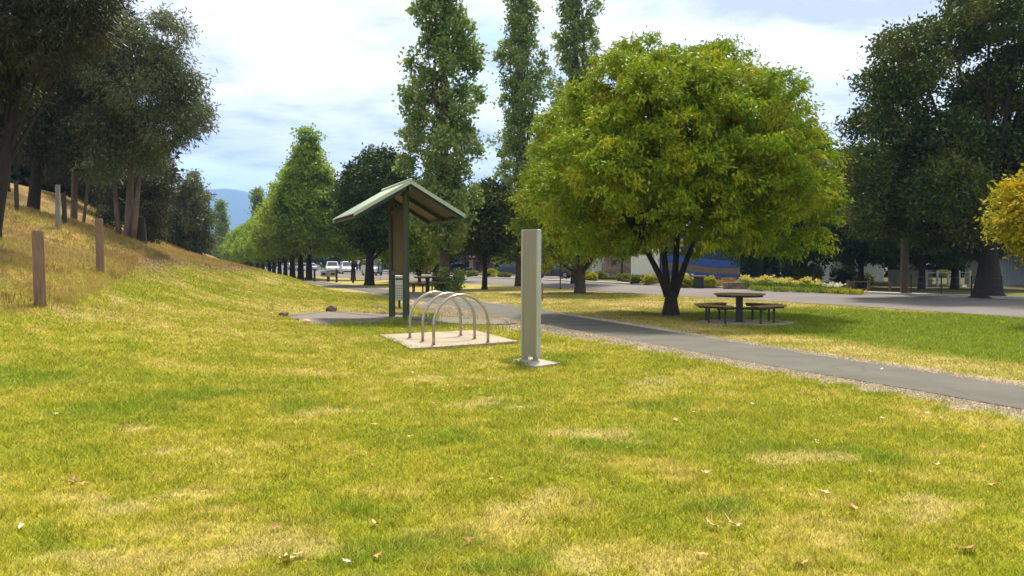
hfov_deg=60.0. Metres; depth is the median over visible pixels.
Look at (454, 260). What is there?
shade tree
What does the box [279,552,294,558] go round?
fallen leaf
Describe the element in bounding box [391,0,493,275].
poplar tree
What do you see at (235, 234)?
plane tree
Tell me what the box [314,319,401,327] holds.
weed clump
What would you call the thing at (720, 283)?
flax plant
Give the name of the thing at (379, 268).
parked car
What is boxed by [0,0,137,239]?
gum tree
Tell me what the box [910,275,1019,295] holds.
wire fence
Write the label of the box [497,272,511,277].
garden shrub
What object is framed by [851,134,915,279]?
shade tree
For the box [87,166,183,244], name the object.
gum tree
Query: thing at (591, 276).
hedge ball
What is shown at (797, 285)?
lily clump
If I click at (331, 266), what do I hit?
parked car
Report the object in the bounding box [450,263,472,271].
parked car
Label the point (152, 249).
dry grass
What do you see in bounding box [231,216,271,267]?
plane tree
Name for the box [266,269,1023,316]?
road
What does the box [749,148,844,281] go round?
shade tree
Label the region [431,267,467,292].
sucker shrub
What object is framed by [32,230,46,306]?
timber post
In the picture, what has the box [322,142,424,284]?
oak tree
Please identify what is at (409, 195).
information shelter
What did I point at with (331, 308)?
rock
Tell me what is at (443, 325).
weed clump
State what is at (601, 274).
garden shrub
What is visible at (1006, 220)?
autumn tree
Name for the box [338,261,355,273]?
parked car
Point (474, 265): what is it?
orange shop
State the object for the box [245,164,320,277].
plane tree
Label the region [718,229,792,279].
shade tree
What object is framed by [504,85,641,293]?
ash tree
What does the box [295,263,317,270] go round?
parked car
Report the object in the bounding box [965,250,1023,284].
iron shed
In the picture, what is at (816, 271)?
garden shrub
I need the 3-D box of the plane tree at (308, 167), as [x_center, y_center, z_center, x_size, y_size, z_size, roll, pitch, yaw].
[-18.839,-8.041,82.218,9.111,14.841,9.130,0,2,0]
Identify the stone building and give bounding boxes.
[602,255,630,276]
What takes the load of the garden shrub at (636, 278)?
on the lawn at (878, 287)
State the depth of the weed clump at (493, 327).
21.11 m
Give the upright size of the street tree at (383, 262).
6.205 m
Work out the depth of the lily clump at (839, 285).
45.71 m
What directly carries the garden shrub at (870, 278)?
on the lawn at (878, 287)
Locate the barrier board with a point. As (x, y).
(328, 274)
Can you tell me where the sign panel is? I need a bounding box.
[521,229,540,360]
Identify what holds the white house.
on the lawn at (878, 287)
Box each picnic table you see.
[409,276,443,292]
[694,293,786,323]
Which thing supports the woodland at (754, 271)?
on the lawn at (878, 287)
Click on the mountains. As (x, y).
(238, 204)
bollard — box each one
[313,270,315,280]
[335,269,337,281]
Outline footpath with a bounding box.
[300,279,1023,408]
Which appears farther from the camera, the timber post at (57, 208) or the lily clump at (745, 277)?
the lily clump at (745, 277)
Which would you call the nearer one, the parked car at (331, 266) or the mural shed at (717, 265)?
the mural shed at (717, 265)
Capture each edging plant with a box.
[746,285,769,290]
[769,286,791,291]
[787,287,812,292]
[806,287,831,292]
[825,288,847,293]
[840,289,867,294]
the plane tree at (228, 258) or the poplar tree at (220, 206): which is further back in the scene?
the poplar tree at (220, 206)
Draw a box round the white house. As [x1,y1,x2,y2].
[808,254,883,281]
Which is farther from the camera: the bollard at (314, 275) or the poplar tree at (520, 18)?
the bollard at (314, 275)
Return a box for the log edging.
[597,277,616,279]
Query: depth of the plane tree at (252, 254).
106.66 m
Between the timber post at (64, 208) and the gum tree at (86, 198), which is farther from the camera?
the gum tree at (86, 198)
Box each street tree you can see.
[373,247,430,274]
[381,218,438,282]
[456,174,524,289]
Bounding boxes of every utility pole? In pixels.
[208,191,216,254]
[900,116,910,292]
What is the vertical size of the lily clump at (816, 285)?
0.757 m
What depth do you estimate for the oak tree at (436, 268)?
73.78 m
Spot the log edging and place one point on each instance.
(606, 278)
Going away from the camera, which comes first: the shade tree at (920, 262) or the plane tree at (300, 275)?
the shade tree at (920, 262)
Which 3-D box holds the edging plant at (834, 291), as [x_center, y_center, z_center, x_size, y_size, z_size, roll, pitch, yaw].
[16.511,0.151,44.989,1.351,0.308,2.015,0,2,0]
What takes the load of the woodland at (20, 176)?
on the lawn at (878, 287)
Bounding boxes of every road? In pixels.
[265,267,409,273]
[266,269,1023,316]
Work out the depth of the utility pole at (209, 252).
119.74 m
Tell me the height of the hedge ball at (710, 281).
1.005 m
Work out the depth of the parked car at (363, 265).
107.67 m
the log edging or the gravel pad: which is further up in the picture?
the log edging
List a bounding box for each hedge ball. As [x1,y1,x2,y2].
[585,271,597,280]
[640,273,658,284]
[681,275,693,287]
[704,275,717,287]
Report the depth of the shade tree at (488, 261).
117.64 m
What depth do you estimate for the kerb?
44.10 m
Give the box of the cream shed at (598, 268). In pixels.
[564,258,601,271]
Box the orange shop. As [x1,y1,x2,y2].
[453,255,493,272]
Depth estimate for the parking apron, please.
93.15 m
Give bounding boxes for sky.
[98,0,1023,197]
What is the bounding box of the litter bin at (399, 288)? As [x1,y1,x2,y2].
[395,275,402,307]
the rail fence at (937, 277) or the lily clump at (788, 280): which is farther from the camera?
the rail fence at (937, 277)
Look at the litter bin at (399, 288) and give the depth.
30.81 m
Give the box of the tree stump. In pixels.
[137,216,147,244]
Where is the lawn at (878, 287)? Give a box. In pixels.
[0,183,1023,575]
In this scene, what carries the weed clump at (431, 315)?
on the lawn at (878, 287)
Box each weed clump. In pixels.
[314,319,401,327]
[358,296,388,301]
[366,315,432,324]
[412,309,449,319]
[424,321,472,328]
[463,322,517,330]
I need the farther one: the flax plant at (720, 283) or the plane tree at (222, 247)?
the plane tree at (222, 247)
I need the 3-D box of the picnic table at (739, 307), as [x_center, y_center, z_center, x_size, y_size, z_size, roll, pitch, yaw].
[6.050,0.521,23.609,2.150,0.757,2.150,-1,2,-37]
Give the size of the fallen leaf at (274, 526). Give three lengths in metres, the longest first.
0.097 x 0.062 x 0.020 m
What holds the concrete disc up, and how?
on the lawn at (878, 287)
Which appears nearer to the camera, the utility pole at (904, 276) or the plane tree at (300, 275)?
the utility pole at (904, 276)
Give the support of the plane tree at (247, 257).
on the lawn at (878, 287)
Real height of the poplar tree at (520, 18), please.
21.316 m
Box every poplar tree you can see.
[211,198,231,259]
[247,186,266,267]
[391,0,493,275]
[483,0,555,285]
[537,0,608,283]
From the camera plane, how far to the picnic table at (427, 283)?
47.28 m
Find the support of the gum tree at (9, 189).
on the lawn at (878, 287)
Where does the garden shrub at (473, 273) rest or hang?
on the lawn at (878, 287)
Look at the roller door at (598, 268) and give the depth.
95.94 m
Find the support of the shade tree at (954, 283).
on the lawn at (878, 287)
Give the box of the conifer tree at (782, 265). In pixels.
[775,136,849,273]
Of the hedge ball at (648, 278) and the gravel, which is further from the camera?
the hedge ball at (648, 278)
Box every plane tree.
[217,229,242,263]
[221,225,243,262]
[223,221,248,264]
[228,220,251,265]
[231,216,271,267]
[237,225,277,269]
[239,210,270,271]
[240,234,288,272]
[244,206,297,273]
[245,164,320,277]
[249,163,338,278]
[251,237,304,275]
[260,122,341,279]
[319,186,375,279]
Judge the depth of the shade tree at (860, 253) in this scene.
55.52 m
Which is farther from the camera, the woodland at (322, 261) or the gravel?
the woodland at (322, 261)
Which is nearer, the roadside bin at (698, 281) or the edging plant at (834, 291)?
the edging plant at (834, 291)
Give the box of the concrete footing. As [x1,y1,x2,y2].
[503,357,559,367]
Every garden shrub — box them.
[464,269,478,276]
[481,268,499,276]
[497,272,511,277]
[595,271,608,276]
[615,272,630,280]
[628,273,644,283]
[791,262,825,282]
[829,265,857,284]
[852,273,876,285]
[938,269,950,277]
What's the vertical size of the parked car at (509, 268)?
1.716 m
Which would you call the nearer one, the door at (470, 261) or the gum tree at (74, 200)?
the gum tree at (74, 200)
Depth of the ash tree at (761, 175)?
24.09 m
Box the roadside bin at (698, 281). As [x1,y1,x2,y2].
[692,276,705,287]
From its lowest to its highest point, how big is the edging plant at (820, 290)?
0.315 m
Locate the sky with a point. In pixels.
(281, 65)
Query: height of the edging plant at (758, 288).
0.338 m
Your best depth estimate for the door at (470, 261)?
131.88 m
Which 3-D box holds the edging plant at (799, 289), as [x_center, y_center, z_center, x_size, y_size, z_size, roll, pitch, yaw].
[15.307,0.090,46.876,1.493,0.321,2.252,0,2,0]
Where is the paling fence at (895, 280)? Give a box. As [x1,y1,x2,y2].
[888,269,933,285]
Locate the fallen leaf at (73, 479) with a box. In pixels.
[67,476,77,482]
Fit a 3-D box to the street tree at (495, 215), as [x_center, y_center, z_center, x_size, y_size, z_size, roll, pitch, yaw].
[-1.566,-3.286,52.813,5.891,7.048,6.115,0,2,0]
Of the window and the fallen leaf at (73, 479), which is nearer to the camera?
the fallen leaf at (73, 479)
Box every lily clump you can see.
[738,275,755,286]
[743,277,763,287]
[755,274,775,289]
[767,277,783,288]
[777,277,794,290]
[784,280,802,289]
[794,276,818,291]
[809,280,826,291]
[820,282,837,292]
[826,281,850,292]
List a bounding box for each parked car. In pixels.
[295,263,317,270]
[325,261,338,272]
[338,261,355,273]
[361,259,382,274]
[377,264,382,271]
[423,265,451,273]
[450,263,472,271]
[492,262,515,273]
[541,264,570,277]
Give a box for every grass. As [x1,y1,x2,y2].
[0,188,271,314]
[277,311,571,366]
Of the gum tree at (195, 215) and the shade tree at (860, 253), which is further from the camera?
the gum tree at (195, 215)
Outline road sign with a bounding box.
[374,259,377,277]
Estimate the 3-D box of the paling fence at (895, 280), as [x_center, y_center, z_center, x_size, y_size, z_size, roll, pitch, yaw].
[27.002,-0.694,60.030,3.116,1.130,0.070,0,2,0]
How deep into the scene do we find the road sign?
91.92 m
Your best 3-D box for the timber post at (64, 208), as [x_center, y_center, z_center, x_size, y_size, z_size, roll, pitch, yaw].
[-15.617,-2.659,30.936,0.168,1.300,0.166,-1,2,-12]
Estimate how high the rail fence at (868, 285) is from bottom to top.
0.720 m
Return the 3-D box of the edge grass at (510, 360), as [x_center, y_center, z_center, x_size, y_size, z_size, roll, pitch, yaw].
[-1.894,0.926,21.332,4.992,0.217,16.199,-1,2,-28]
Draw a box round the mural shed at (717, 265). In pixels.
[631,224,739,279]
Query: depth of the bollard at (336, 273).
71.23 m
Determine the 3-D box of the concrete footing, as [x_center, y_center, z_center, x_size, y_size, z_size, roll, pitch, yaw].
[0.312,1.218,14.060,0.652,0.116,1.210,-1,2,-31]
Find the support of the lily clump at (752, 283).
on the lawn at (878, 287)
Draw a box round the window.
[476,262,480,270]
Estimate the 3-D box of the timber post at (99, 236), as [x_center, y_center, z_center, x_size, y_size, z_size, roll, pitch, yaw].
[-10.866,-1.025,23.377,0.210,1.600,0.208,-2,2,-26]
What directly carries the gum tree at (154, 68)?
on the lawn at (878, 287)
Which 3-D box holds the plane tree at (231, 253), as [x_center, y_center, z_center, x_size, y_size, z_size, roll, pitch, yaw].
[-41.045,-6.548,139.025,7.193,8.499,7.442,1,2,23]
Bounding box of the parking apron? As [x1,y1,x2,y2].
[411,272,570,279]
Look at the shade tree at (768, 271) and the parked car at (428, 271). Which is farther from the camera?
the parked car at (428, 271)
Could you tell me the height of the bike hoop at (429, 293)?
0.967 m
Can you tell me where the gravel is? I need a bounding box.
[385,303,1023,420]
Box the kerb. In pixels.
[265,268,1023,298]
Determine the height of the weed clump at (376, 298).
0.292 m
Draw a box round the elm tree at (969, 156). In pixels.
[825,0,1023,297]
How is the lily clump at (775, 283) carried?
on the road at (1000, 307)
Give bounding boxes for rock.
[278,311,288,315]
[326,305,336,311]
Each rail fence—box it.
[846,280,891,291]
[925,270,970,286]
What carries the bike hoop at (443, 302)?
on the concrete slab
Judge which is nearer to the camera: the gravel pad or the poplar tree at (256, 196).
the gravel pad
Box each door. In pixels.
[469,260,472,267]
[592,258,601,271]
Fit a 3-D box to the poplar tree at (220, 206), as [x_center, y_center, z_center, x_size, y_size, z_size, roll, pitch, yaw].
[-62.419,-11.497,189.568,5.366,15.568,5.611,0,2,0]
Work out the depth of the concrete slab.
18.04 m
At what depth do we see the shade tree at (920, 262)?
50.70 m
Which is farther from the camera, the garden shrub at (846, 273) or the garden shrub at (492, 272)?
the garden shrub at (492, 272)
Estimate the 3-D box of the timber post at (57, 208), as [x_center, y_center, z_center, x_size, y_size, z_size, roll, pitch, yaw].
[-14.555,-2.502,28.429,0.156,1.600,0.157,-1,3,-22]
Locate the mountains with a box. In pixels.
[171,189,268,233]
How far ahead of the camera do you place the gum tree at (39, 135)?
35.67 m
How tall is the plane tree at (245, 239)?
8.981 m
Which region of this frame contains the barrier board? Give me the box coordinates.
[321,271,334,281]
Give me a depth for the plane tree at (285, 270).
96.37 m
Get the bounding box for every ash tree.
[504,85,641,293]
[518,24,854,315]
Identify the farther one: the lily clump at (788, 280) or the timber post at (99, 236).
the lily clump at (788, 280)
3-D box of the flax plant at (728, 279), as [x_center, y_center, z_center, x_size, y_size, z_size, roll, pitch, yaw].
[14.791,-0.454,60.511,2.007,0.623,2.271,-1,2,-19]
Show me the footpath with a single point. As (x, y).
(986, 391)
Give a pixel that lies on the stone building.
(612, 269)
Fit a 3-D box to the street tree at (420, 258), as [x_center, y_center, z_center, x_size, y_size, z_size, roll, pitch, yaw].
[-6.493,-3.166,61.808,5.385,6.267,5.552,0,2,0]
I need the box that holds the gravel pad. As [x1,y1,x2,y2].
[288,311,515,325]
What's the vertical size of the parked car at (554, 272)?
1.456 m
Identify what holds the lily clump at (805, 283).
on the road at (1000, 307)
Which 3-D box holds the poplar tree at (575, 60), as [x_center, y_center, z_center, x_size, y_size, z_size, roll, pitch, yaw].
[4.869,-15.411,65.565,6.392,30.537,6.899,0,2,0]
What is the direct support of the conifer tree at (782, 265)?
on the lawn at (878, 287)
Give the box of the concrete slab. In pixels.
[379,330,518,349]
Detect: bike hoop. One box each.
[408,291,462,337]
[420,292,476,341]
[431,293,488,344]
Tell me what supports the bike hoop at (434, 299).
on the concrete slab
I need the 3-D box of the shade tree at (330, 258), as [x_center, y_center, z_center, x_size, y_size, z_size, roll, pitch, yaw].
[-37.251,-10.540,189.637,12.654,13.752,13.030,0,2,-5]
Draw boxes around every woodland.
[10,119,183,229]
[205,249,503,269]
[740,258,964,276]
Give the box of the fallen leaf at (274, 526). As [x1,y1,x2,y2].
[270,521,280,528]
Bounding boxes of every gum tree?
[0,0,123,208]
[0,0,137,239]
[0,93,53,191]
[11,138,127,218]
[24,0,141,219]
[54,1,224,239]
[55,98,128,221]
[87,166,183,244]
[158,167,224,254]
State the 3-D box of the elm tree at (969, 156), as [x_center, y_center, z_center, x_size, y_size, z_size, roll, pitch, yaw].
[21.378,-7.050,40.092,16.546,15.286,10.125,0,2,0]
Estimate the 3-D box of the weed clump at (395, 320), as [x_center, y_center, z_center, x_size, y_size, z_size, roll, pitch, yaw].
[-2.872,0.829,22.925,1.760,0.292,1.478,-1,2,-26]
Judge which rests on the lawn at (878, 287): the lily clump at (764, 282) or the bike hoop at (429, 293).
the lily clump at (764, 282)
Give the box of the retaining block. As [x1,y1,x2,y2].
[723,282,748,288]
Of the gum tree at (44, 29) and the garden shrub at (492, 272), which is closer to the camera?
the gum tree at (44, 29)
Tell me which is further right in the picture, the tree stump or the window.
the window
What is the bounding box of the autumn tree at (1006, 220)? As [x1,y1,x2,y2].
[974,163,1023,269]
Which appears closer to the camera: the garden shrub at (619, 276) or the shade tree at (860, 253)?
the shade tree at (860, 253)
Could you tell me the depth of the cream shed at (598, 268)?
95.93 m
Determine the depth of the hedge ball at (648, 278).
61.78 m
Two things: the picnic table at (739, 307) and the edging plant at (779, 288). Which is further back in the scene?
the edging plant at (779, 288)
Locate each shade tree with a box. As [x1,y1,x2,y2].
[319,254,345,261]
[438,251,470,264]
[474,252,515,267]
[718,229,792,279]
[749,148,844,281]
[753,257,775,275]
[799,139,909,287]
[851,127,974,289]
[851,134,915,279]
[909,127,1007,288]
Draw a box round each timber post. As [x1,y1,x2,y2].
[14,181,18,210]
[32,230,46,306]
[55,185,60,229]
[61,193,66,223]
[95,219,103,270]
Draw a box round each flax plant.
[717,279,726,285]
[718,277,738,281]
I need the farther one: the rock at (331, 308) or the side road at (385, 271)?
the side road at (385, 271)
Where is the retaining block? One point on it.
(731, 285)
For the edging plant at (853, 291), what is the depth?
43.56 m
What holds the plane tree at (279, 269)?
on the lawn at (878, 287)
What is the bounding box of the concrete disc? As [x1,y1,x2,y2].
[698,319,795,325]
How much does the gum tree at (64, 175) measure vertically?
6.734 m
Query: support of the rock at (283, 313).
on the lawn at (878, 287)
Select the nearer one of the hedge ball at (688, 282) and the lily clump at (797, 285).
the lily clump at (797, 285)
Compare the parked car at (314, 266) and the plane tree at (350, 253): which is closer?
the plane tree at (350, 253)
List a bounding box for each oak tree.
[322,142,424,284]
[432,241,480,281]
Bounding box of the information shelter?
[333,178,465,319]
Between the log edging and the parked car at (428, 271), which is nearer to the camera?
the log edging
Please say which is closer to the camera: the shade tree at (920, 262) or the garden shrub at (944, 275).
the shade tree at (920, 262)
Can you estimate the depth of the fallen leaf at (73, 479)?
6.39 m

